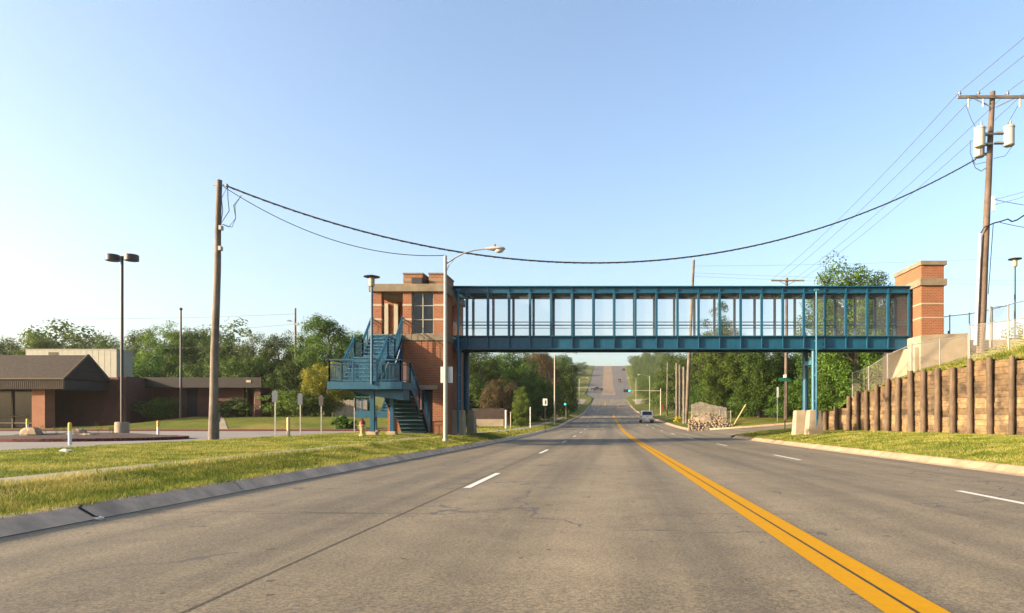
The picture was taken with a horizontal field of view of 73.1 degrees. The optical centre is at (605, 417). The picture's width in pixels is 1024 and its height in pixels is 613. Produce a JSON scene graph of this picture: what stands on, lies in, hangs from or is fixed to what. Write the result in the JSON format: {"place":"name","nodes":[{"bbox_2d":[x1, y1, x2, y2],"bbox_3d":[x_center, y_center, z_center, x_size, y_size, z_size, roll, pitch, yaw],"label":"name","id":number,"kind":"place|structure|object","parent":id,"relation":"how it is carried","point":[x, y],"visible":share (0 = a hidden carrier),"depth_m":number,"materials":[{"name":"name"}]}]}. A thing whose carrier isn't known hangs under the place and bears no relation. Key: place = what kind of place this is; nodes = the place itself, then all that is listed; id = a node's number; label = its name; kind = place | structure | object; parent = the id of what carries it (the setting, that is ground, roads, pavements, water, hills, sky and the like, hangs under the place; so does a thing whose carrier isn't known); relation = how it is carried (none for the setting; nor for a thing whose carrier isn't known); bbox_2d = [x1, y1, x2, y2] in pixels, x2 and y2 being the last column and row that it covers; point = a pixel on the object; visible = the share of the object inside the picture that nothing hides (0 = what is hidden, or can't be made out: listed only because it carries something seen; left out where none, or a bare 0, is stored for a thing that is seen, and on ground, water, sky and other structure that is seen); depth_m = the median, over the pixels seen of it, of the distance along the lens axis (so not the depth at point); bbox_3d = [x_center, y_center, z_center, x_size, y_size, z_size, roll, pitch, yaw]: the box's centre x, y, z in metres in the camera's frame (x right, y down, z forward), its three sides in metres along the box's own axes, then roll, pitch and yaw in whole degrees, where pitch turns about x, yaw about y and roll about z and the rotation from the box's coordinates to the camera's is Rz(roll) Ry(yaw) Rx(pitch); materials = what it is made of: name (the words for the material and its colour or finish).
{"place":"outdoors","nodes":[
{"label":"outdoors","id":0,"kind":"place"},
{"bbox_2d":[0,437,422,483],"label":"sidewalk","id":1,"kind":"structure","parent":0,"point":[51,475],"depth_m":10.77,"materials":[{"name":"concrete"}]},
{"bbox_2d":[0,399,1023,612],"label":"road","id":2,"kind":"structure","parent":0,"point":[607,506],"depth_m":6.22,"materials":[{"name":"asphalt"}]},
{"bbox_2d":[639,411,653,422],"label":"suv","id":3,"kind":"object","parent":2,"relation":"on","point":[646,415],"visible":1,"depth_m":98.87,"materials":[{"name":"silver metal"}]},
{"bbox_2d":[733,435,1023,476],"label":"kerb","id":4,"kind":"structure","parent":2,"relation":"on","point":[1012,469],"depth_m":18.88,"materials":[{"name":"concrete"}]},
{"bbox_2d":[0,362,1023,537],"bbox_3d":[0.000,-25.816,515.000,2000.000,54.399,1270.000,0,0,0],"label":"ground","id":5,"kind":"structure","parent":0,"point":[307,422],"depth_m":54.69,"materials":[{"name":"plant"}]},
{"bbox_2d":[0,337,23,354],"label":"broadleaf tree","id":6,"kind":"object","parent":5,"relation":"on","point":[14,345],"visible":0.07,"depth_m":118.26,"materials":[{"name":"green plant"}]},
{"bbox_2d":[12,330,60,354],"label":"broadleaf tree","id":7,"kind":"object","parent":5,"relation":"on","point":[36,339],"visible":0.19,"depth_m":110.46,"materials":[{"name":"green plant"}]},
{"bbox_2d":[49,335,90,348],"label":"broadleaf tree","id":8,"kind":"object","parent":5,"relation":"on","point":[57,345],"visible":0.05,"depth_m":119.40,"materials":[{"name":"green plant"}]},
{"bbox_2d":[91,332,124,348],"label":"broadleaf tree","id":9,"kind":"object","parent":5,"relation":"on","point":[100,346],"visible":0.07,"depth_m":107.94,"materials":[{"name":"green plant"}]},
{"bbox_2d":[0,349,272,427],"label":"school building","id":10,"kind":"structure","parent":5,"relation":"on","point":[47,388],"depth_m":58.90,"materials":[{"name":"brown"}]},
{"bbox_2d":[187,388,196,416],"bbox_3d":[-37.587,-0.928,61.984,0.930,3.557,0.028,0,0,0],"label":"wing door","id":11,"kind":"structure","parent":10,"relation":"in","point":[191,392],"depth_m":61.97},
{"bbox_2d":[109,325,166,372],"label":"broadleaf tree","id":12,"kind":"object","parent":5,"relation":"on","point":[132,341],"visible":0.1,"depth_m":102.28,"materials":[{"name":"green plant"}]},
{"bbox_2d":[132,397,186,419],"bbox_3d":[-39.055,-0.814,59.334,4.995,2.089,1.840,0,0,0],"label":"hedge","id":13,"kind":"object","parent":5,"relation":"on","point":[161,411],"visible":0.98,"depth_m":59.17,"materials":[{"name":"green plant"}]},
{"bbox_2d":[131,349,190,377],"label":"broadleaf tree","id":14,"kind":"object","parent":5,"relation":"on","point":[154,371],"visible":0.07,"depth_m":84.01,"materials":[{"name":"green plant"}]},
{"bbox_2d":[134,320,196,376],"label":"broadleaf tree","id":15,"kind":"object","parent":5,"relation":"on","point":[165,349],"visible":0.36,"depth_m":96.80,"materials":[{"name":"green plant"}]},
{"bbox_2d":[179,308,182,417],"bbox_3d":[-36.105,-4.677,58.000,0.253,9.394,0.241,0,0,0],"label":"flagpole","id":16,"kind":"object","parent":5,"relation":"on","point":[180,396],"visible":1,"depth_m":57.93,"materials":[{"name":"grey metal"}]},
{"bbox_2d":[0,431,367,450],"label":"parking lot","id":17,"kind":"structure","parent":5,"relation":"on","point":[197,435],"depth_m":36.77,"materials":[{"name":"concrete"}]},
{"bbox_2d":[0,435,188,441],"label":"island kerb","id":18,"kind":"structure","parent":17,"relation":"on","point":[175,437],"depth_m":27.49,"materials":[{"name":"red paint"}]},
{"bbox_2d":[0,432,173,438],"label":"mulch bed","id":19,"kind":"object","parent":18,"relation":"on","point":[98,435],"visible":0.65,"depth_m":28.71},
{"bbox_2d":[19,426,42,435],"bbox_3d":[-24.112,0.685,28.621,0.905,0.677,0.622,0,0,0],"label":"boulder","id":20,"kind":"object","parent":19,"relation":"on","point":[30,431],"visible":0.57,"depth_m":28.41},
{"bbox_2d":[105,253,138,432],"bbox_3d":[-22.467,-3.265,31.700,1.480,8.630,0.600,0,0,0],"label":"parking lamp","id":21,"kind":"object","parent":17,"relation":"on","point":[121,426],"visible":0.98,"depth_m":31.64,"materials":[{"name":"metal"}]},
{"bbox_2d":[163,326,220,375],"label":"broadleaf tree","id":22,"kind":"object","parent":5,"relation":"on","point":[191,341],"visible":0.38,"depth_m":98.42,"materials":[{"name":"green plant"}]},
{"bbox_2d":[0,429,387,430],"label":"red kerb","id":23,"kind":"structure","parent":5,"relation":"on","point":[207,429],"depth_m":49.00,"materials":[{"name":"paint"}]},
{"bbox_2d":[167,356,229,376],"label":"broadleaf tree","id":24,"kind":"object","parent":5,"relation":"on","point":[191,367],"visible":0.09,"depth_m":82.14,"materials":[{"name":"green plant"}]},
{"bbox_2d":[194,333,246,376],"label":"broadleaf tree","id":25,"kind":"object","parent":5,"relation":"on","point":[225,349],"visible":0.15,"depth_m":95.25,"materials":[{"name":"green plant"}]},
{"bbox_2d":[208,179,241,439],"bbox_3d":[-14.897,-4.057,26.706,1.299,10.483,0.342,0,0,0],"label":"utility pole","id":26,"kind":"object","parent":5,"relation":"on","point":[213,391],"visible":0.91,"depth_m":26.60,"materials":[{"name":"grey wood"}]},
{"bbox_2d":[223,186,443,255],"bbox_3d":[-10.769,-7.833,27.349,8.481,2.447,0.032,0,0,-9],"label":"overhead cable","id":27,"kind":"object","parent":26,"relation":"attached to","point":[332,239],"visible":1,"depth_m":27.32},
{"bbox_2d":[228,159,975,263],"bbox_3d":[1.500,-9.575,29.850,33.392,5.899,0.068,0,0,-11],"label":"overhead cable","id":28,"kind":"object","parent":26,"relation":"attached to","point":[591,262],"visible":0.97,"depth_m":29.40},
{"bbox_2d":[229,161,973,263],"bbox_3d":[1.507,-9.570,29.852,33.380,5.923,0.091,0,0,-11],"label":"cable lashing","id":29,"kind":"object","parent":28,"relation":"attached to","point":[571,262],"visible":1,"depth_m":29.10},
{"bbox_2d":[218,397,256,416],"bbox_3d":[-32.328,-0.867,59.383,3.957,2.047,1.936,0,0,0],"label":"hedge","id":30,"kind":"object","parent":5,"relation":"on","point":[236,408],"visible":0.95,"depth_m":59.15,"materials":[{"name":"green plant"}]},
{"bbox_2d":[224,329,269,376],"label":"broadleaf tree","id":31,"kind":"object","parent":5,"relation":"on","point":[249,353],"visible":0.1,"depth_m":92.89,"materials":[{"name":"green plant"}]},
{"bbox_2d":[219,354,289,416],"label":"broadleaf tree","id":32,"kind":"object","parent":5,"relation":"on","point":[257,370],"visible":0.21,"depth_m":80.65,"materials":[{"name":"green plant"}]},
{"bbox_2d":[272,391,277,436],"bbox_3d":[-14.773,-0.122,30.490,0.240,2.196,0.050,0,0,0],"label":"parking sign","id":33,"kind":"object","parent":5,"relation":"on","point":[274,396],"visible":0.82,"depth_m":30.48,"materials":[{"name":"metal"}]},
{"bbox_2d":[249,330,301,416],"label":"broadleaf tree","id":34,"kind":"object","parent":5,"relation":"on","point":[269,354],"visible":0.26,"depth_m":86.60,"materials":[{"name":"green plant"}]},
{"bbox_2d":[256,387,309,416],"bbox_3d":[-28.281,-1.316,59.992,4.668,2.938,3.242,0,0,-20],"label":"bush","id":35,"kind":"object","parent":5,"relation":"on","point":[287,398],"visible":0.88,"depth_m":59.75,"materials":[{"name":"green plant"}]},
{"bbox_2d":[262,357,317,416],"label":"broadleaf tree","id":36,"kind":"object","parent":5,"relation":"on","point":[288,373],"visible":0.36,"depth_m":78.68,"materials":[{"name":"green plant"}]},
{"bbox_2d":[286,308,299,359],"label":"utility pole","id":37,"kind":"object","parent":5,"relation":"on","point":[295,335],"visible":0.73,"depth_m":83.90,"materials":[{"name":"brown wood"}]},
{"bbox_2d":[2,314,290,349],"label":"overhead cable","id":38,"kind":"object","parent":37,"relation":"attached to","point":[156,334],"visible":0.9,"depth_m":83.99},
{"bbox_2d":[0,406,588,536],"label":"kerb","id":39,"kind":"structure","parent":5,"relation":"on","point":[28,522],"depth_m":9.15,"materials":[{"name":"concrete"}]},
{"bbox_2d":[277,326,320,415],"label":"broadleaf tree","id":40,"kind":"object","parent":5,"relation":"on","point":[299,341],"visible":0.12,"depth_m":91.51,"materials":[{"name":"green plant"}]},
{"bbox_2d":[289,384,338,416],"bbox_3d":[-26.124,-1.380,61.050,3.809,3.254,3.194,0,0,27],"label":"bush","id":41,"kind":"object","parent":5,"relation":"on","point":[313,409],"visible":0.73,"depth_m":60.78,"materials":[{"name":"green plant"}]},
{"bbox_2d":[289,315,358,416],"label":"broadleaf tree","id":42,"kind":"object","parent":5,"relation":"on","point":[323,329],"visible":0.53,"depth_m":82.68,"materials":[{"name":"green plant"}]},
{"bbox_2d":[298,358,353,416],"bbox_3d":[-25.381,-2.497,62.031,4.762,5.934,4.444,0,0,-6],"label":"broadleaf tree","id":43,"kind":"object","parent":5,"relation":"on","point":[321,379],"visible":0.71,"depth_m":61.20,"materials":[{"name":"yellow plant"}]},
{"bbox_2d":[330,415,357,428],"bbox_3d":[-19.984,0.416,52.055,2.125,1.280,1.765,0,0,0],"label":"bush","id":44,"kind":"object","parent":5,"relation":"on","point":[342,422],"visible":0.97,"depth_m":51.59,"materials":[{"name":"green plant"}]},
{"bbox_2d":[335,399,366,416],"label":"board fence","id":45,"kind":"object","parent":5,"relation":"on","point":[348,410],"visible":0.49,"depth_m":66.00,"materials":[{"name":"grey wood"}]},
{"bbox_2d":[336,330,383,410],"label":"broadleaf tree","id":46,"kind":"object","parent":5,"relation":"on","point":[356,393],"visible":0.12,"depth_m":88.86,"materials":[{"name":"green plant"}]},
{"bbox_2d":[327,316,429,434],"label":"steel staircase","id":47,"kind":"structure","parent":5,"relation":"on","point":[401,403],"depth_m":31.12,"materials":[{"name":"metal"}]},
{"bbox_2d":[363,275,379,383],"bbox_3d":[-9.909,-3.737,28.900,0.680,4.635,0.670,0,0,0],"label":"walkway lamp","id":48,"kind":"object","parent":47,"relation":"attached to","point":[372,278],"visible":1,"depth_m":28.85,"materials":[{"name":"blue metal"}]},
{"bbox_2d":[369,273,464,433],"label":"stair tower","id":49,"kind":"structure","parent":5,"relation":"on","point":[415,301],"depth_m":34.20,"materials":[{"name":"orange brick"}]},
{"bbox_2d":[412,293,432,333],"bbox_3d":[-9.187,-5.256,34.375,1.087,2.090,0.090,0,0,0],"label":"window","id":50,"kind":"structure","parent":49,"relation":"in","point":[422,303],"depth_m":34.40,"materials":[{"name":"grey glass"}]},
{"bbox_2d":[424,390,432,432],"bbox_3d":[-8.956,-0.285,34.445,0.550,2.270,0.050,0,0,0],"label":"door","id":51,"kind":"structure","parent":49,"relation":"in","point":[429,393],"depth_m":34.42,"materials":[{"name":"black paint"}]},
{"bbox_2d":[441,244,504,441],"bbox_3d":[-5.465,-2.987,28.000,2.670,8.265,0.300,0,0,0],"label":"street lamp","id":52,"kind":"object","parent":5,"relation":"on","point":[446,374],"visible":0.91,"depth_m":27.94,"materials":[{"name":"metal"}]},
{"bbox_2d":[465,372,491,418],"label":"broadleaf tree","id":53,"kind":"object","parent":5,"relation":"on","point":[477,387],"visible":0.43,"depth_m":80.58,"materials":[{"name":"green plant"}]},
{"bbox_2d":[469,353,505,416],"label":"broadleaf tree","id":54,"kind":"object","parent":5,"relation":"on","point":[492,371],"visible":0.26,"depth_m":90.85,"materials":[{"name":"green plant"}]},
{"bbox_2d":[472,408,503,418],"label":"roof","id":55,"kind":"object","parent":5,"relation":"on","point":[489,413],"visible":0.6,"depth_m":74.00,"materials":[{"name":"brown wood"}]},
{"bbox_2d":[476,419,503,426],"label":"wall","id":56,"kind":"structure","parent":5,"relation":"on","point":[490,422],"depth_m":72.00,"materials":[{"name":"concrete"}]},
{"bbox_2d":[479,376,519,423],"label":"tree","id":57,"kind":"object","parent":5,"relation":"on","point":[496,395],"visible":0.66,"depth_m":77.30,"materials":[{"name":"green plant"}]},
{"bbox_2d":[481,353,541,420],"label":"broadleaf tree","id":58,"kind":"object","parent":5,"relation":"on","point":[516,370],"visible":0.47,"depth_m":98.40,"materials":[{"name":"green plant"}]},
{"bbox_2d":[0,422,1023,518],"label":"grass","id":59,"kind":"structure","parent":5,"relation":"on","point":[279,444],"depth_m":16.04,"materials":[{"name":"plant"}]},
{"bbox_2d":[1,317,1022,374],"bbox_3d":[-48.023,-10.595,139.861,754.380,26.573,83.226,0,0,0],"label":"woodland","id":60,"kind":"object","parent":5,"relation":"on","point":[90,342],"visible":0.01,"depth_m":138.87,"materials":[{"name":"green plant"}]},
{"bbox_2d":[511,387,532,426],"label":"sapling","id":61,"kind":"object","parent":5,"relation":"on","point":[518,409],"visible":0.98,"depth_m":71.72,"materials":[{"name":"green plant"}]},
{"bbox_2d":[469,353,588,413],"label":"woodland","id":62,"kind":"object","parent":5,"relation":"on","point":[579,367],"visible":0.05,"depth_m":539.56,"materials":[{"name":"green plant"}]},
{"bbox_2d":[512,373,565,421],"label":"broadleaf tree","id":63,"kind":"object","parent":5,"relation":"on","point":[535,395],"visible":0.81,"depth_m":94.90,"materials":[{"name":"green plant"}]},
{"bbox_2d":[522,353,566,418],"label":"broadleaf tree","id":64,"kind":"object","parent":5,"relation":"on","point":[543,359],"visible":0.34,"depth_m":111.02,"materials":[{"name":"green plant"}]},
{"bbox_2d":[545,354,580,417],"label":"broadleaf tree","id":65,"kind":"object","parent":5,"relation":"on","point":[566,373],"visible":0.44,"depth_m":121.02,"materials":[{"name":"green plant"}]},
{"bbox_2d":[555,384,579,416],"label":"broadleaf tree","id":66,"kind":"object","parent":5,"relation":"on","point":[575,404],"visible":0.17,"depth_m":126.90,"materials":[{"name":"green plant"}]},
{"bbox_2d":[652,353,686,411],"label":"broadleaf tree","id":67,"kind":"object","parent":5,"relation":"on","point":[671,363],"visible":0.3,"depth_m":149.33,"materials":[{"name":"green plant"}]},
{"bbox_2d":[675,363,677,417],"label":"pole stub","id":68,"kind":"object","parent":5,"relation":"on","point":[676,400],"visible":0.87,"depth_m":103.85,"materials":[{"name":"brown wood"}]},
{"bbox_2d":[452,286,912,434],"bbox_3d":[4.005,-2.924,36.960,24.410,8.062,2.516,0,0,0],"label":"footbridge","id":69,"kind":"object","parent":5,"relation":"on","point":[805,421],"visible":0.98,"depth_m":36.13,"materials":[{"name":"blue metal"}]},
{"bbox_2d":[682,367,684,423],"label":"pole stub","id":70,"kind":"object","parent":5,"relation":"on","point":[683,405],"visible":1,"depth_m":87.83,"materials":[{"name":"brown wood"}]},
{"bbox_2d":[685,260,694,423],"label":"utility pole","id":71,"kind":"object","parent":5,"relation":"on","point":[688,361],"visible":0.85,"depth_m":87.83,"materials":[{"name":"brown wood"}]},
{"bbox_2d":[666,353,717,410],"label":"broadleaf tree","id":72,"kind":"object","parent":5,"relation":"on","point":[683,363],"visible":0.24,"depth_m":115.11,"materials":[{"name":"green plant"}]},
{"bbox_2d":[689,378,715,409],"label":"broadleaf tree","id":73,"kind":"object","parent":5,"relation":"on","point":[696,397],"visible":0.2,"depth_m":111.43,"materials":[{"name":"green plant"}]},
{"bbox_2d":[691,402,726,418],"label":"board fence","id":74,"kind":"object","parent":5,"relation":"on","point":[703,407],"visible":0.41,"depth_m":72.00,"materials":[{"name":"grey wood"}]},
{"bbox_2d":[687,412,733,430],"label":"rubble","id":75,"kind":"object","parent":5,"relation":"on","point":[701,422],"visible":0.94,"depth_m":67.33,"materials":[{"name":"stone"}]},
{"bbox_2d":[692,301,752,417],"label":"broadleaf tree","id":76,"kind":"object","parent":5,"relation":"on","point":[711,378],"visible":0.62,"depth_m":78.95,"materials":[{"name":"green plant"}]},
{"bbox_2d":[628,353,819,411],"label":"woodland","id":77,"kind":"object","parent":5,"relation":"on","point":[644,364],"visible":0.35,"depth_m":318.24,"materials":[{"name":"green plant"}]},
{"bbox_2d":[716,372,767,417],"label":"broadleaf tree","id":78,"kind":"object","parent":5,"relation":"on","point":[729,394],"visible":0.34,"depth_m":78.94,"materials":[{"name":"green plant"}]},
{"bbox_2d":[706,422,791,429],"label":"kerb","id":79,"kind":"structure","parent":5,"relation":"on","point":[749,426],"depth_m":64.71,"materials":[{"name":"concrete"}]},
{"bbox_2d":[726,353,788,418],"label":"broadleaf tree","id":80,"kind":"object","parent":5,"relation":"on","point":[755,363],"visible":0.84,"depth_m":74.88,"materials":[{"name":"green plant"}]},
{"bbox_2d":[754,378,808,418],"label":"broadleaf tree","id":81,"kind":"object","parent":5,"relation":"on","point":[793,399],"visible":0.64,"depth_m":72.90,"materials":[{"name":"green plant"}]},
{"bbox_2d":[771,278,803,419],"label":"utility pole","id":82,"kind":"object","parent":5,"relation":"on","point":[786,280],"visible":0.78,"depth_m":67.86,"materials":[{"name":"brown wood"}]},
{"bbox_2d":[773,353,818,413],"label":"broadleaf tree","id":83,"kind":"object","parent":5,"relation":"on","point":[792,374],"visible":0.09,"depth_m":76.99,"materials":[{"name":"green plant"}]},
{"bbox_2d":[793,299,850,408],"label":"broadleaf tree","id":84,"kind":"object","parent":5,"relation":"on","point":[800,356],"visible":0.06,"depth_m":72.06,"materials":[{"name":"green plant"}]},
{"bbox_2d":[799,379,851,412],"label":"broadleaf tree","id":85,"kind":"object","parent":5,"relation":"on","point":[833,390],"visible":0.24,"depth_m":66.80,"materials":[{"name":"green plant"}]},
{"bbox_2d":[805,250,892,411],"bbox_3d":[23.769,-7.041,65.846,9.506,18.111,10.815,0,0,2],"label":"broadleaf tree","id":86,"kind":"object","parent":5,"relation":"on","point":[835,367],"visible":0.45,"depth_m":64.91,"materials":[{"name":"green plant"}]},
{"bbox_2d":[841,269,894,364],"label":"broadleaf tree","id":87,"kind":"object","parent":5,"relation":"on","point":[881,283],"visible":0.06,"depth_m":70.37,"materials":[{"name":"green plant"}]},
{"bbox_2d":[822,356,1023,435],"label":"retaining wall","id":88,"kind":"structure","parent":5,"relation":"on","point":[971,393],"depth_m":30.85,"materials":[{"name":"brown wood"}]},
{"bbox_2d":[883,333,1018,429],"bbox_3d":[27.860,-1.649,36.900,24.280,5.299,4.600,0,0,0],"label":"abutment","id":89,"kind":"object","parent":5,"relation":"on","point":[920,339],"visible":0.37,"depth_m":34.60,"materials":[{"name":"concrete"}]},
{"bbox_2d":[893,261,946,337],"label":"brick tower","id":90,"kind":"structure","parent":89,"relation":"on","point":[926,281],"depth_m":34.93,"materials":[{"name":"brick"}]},
{"bbox_2d":[944,299,1023,339],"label":"walkway railing","id":91,"kind":"object","parent":89,"relation":"on","point":[992,309],"visible":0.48,"depth_m":36.20,"materials":[{"name":"metal"}]},
{"bbox_2d":[1008,257,1021,339],"bbox_3d":[21.870,-6.286,36.500,0.680,4.572,0.670,0,0,0],"label":"walkway lamp","id":92,"kind":"object","parent":89,"relation":"on","point":[1014,260],"visible":0.94,"depth_m":36.45,"materials":[{"name":"grey metal"}]},
{"bbox_2d":[0,0,1023,365],"label":"sky","id":93,"kind":"structure","parent":0,"point":[547,130],"materials":[{"name":"blue"}]},
{"bbox_2d":[586,366,632,398],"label":"road","id":94,"kind":"structure","parent":0,"point":[618,372],"depth_m":448.44,"materials":[{"name":"asphalt"}]},
{"bbox_2d":[602,366,615,394],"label":"lane","id":95,"kind":"structure","parent":94,"relation":"on","point":[608,386],"depth_m":456.29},
{"bbox_2d":[691,424,791,436],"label":"side street","id":96,"kind":"structure","parent":0,"point":[725,432],"depth_m":58.67,"materials":[{"name":"asphalt"}]},
{"bbox_2d":[821,349,1023,425],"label":"grass bank","id":97,"kind":"structure","parent":0,"point":[982,381],"depth_m":42.50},
{"bbox_2d":[852,343,911,396],"bbox_3d":[14.334,-2.181,35.707,0.076,2.990,4.617,0,0,-17],"label":"chain link fence","id":98,"kind":"object","parent":97,"relation":"on","point":[910,359],"visible":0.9,"depth_m":35.12,"materials":[{"name":"metal"}]},
{"bbox_2d":[830,339,1023,410],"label":"grass","id":99,"kind":"structure","parent":97,"relation":"on","point":[961,362],"depth_m":31.62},
{"bbox_2d":[911,334,968,370],"bbox_3d":[16.018,-2.897,32.745,2.494,2.110,0.085,0,0,28],"label":"chain link fence","id":100,"kind":"object","parent":97,"relation":"on","point":[939,353],"visible":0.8,"depth_m":32.72,"materials":[{"name":"metal"}]},
{"bbox_2d":[957,91,1023,353],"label":"utility pole","id":101,"kind":"object","parent":97,"relation":"on","point":[980,144],"visible":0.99,"depth_m":32.86,"materials":[{"name":"brown wood"}]},
{"bbox_2d":[774,38,1023,277],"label":"overhead cable","id":102,"kind":"object","parent":101,"relation":"attached to","point":[917,137],"visible":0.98,"depth_m":36.61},
{"bbox_2d":[781,56,1022,278],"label":"overhead cable","id":103,"kind":"object","parent":101,"relation":"attached to","point":[913,158],"visible":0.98,"depth_m":39.44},
{"bbox_2d":[969,318,1023,359],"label":"chain link fence","id":104,"kind":"object","parent":97,"relation":"on","point":[1008,320],"visible":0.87,"depth_m":30.14,"materials":[{"name":"metal"}]},
{"bbox_2d":[989,304,1008,347],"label":"fence gate","id":105,"kind":"structure","parent":97,"relation":"on","point":[990,320],"depth_m":35.00,"materials":[{"name":"metal"}]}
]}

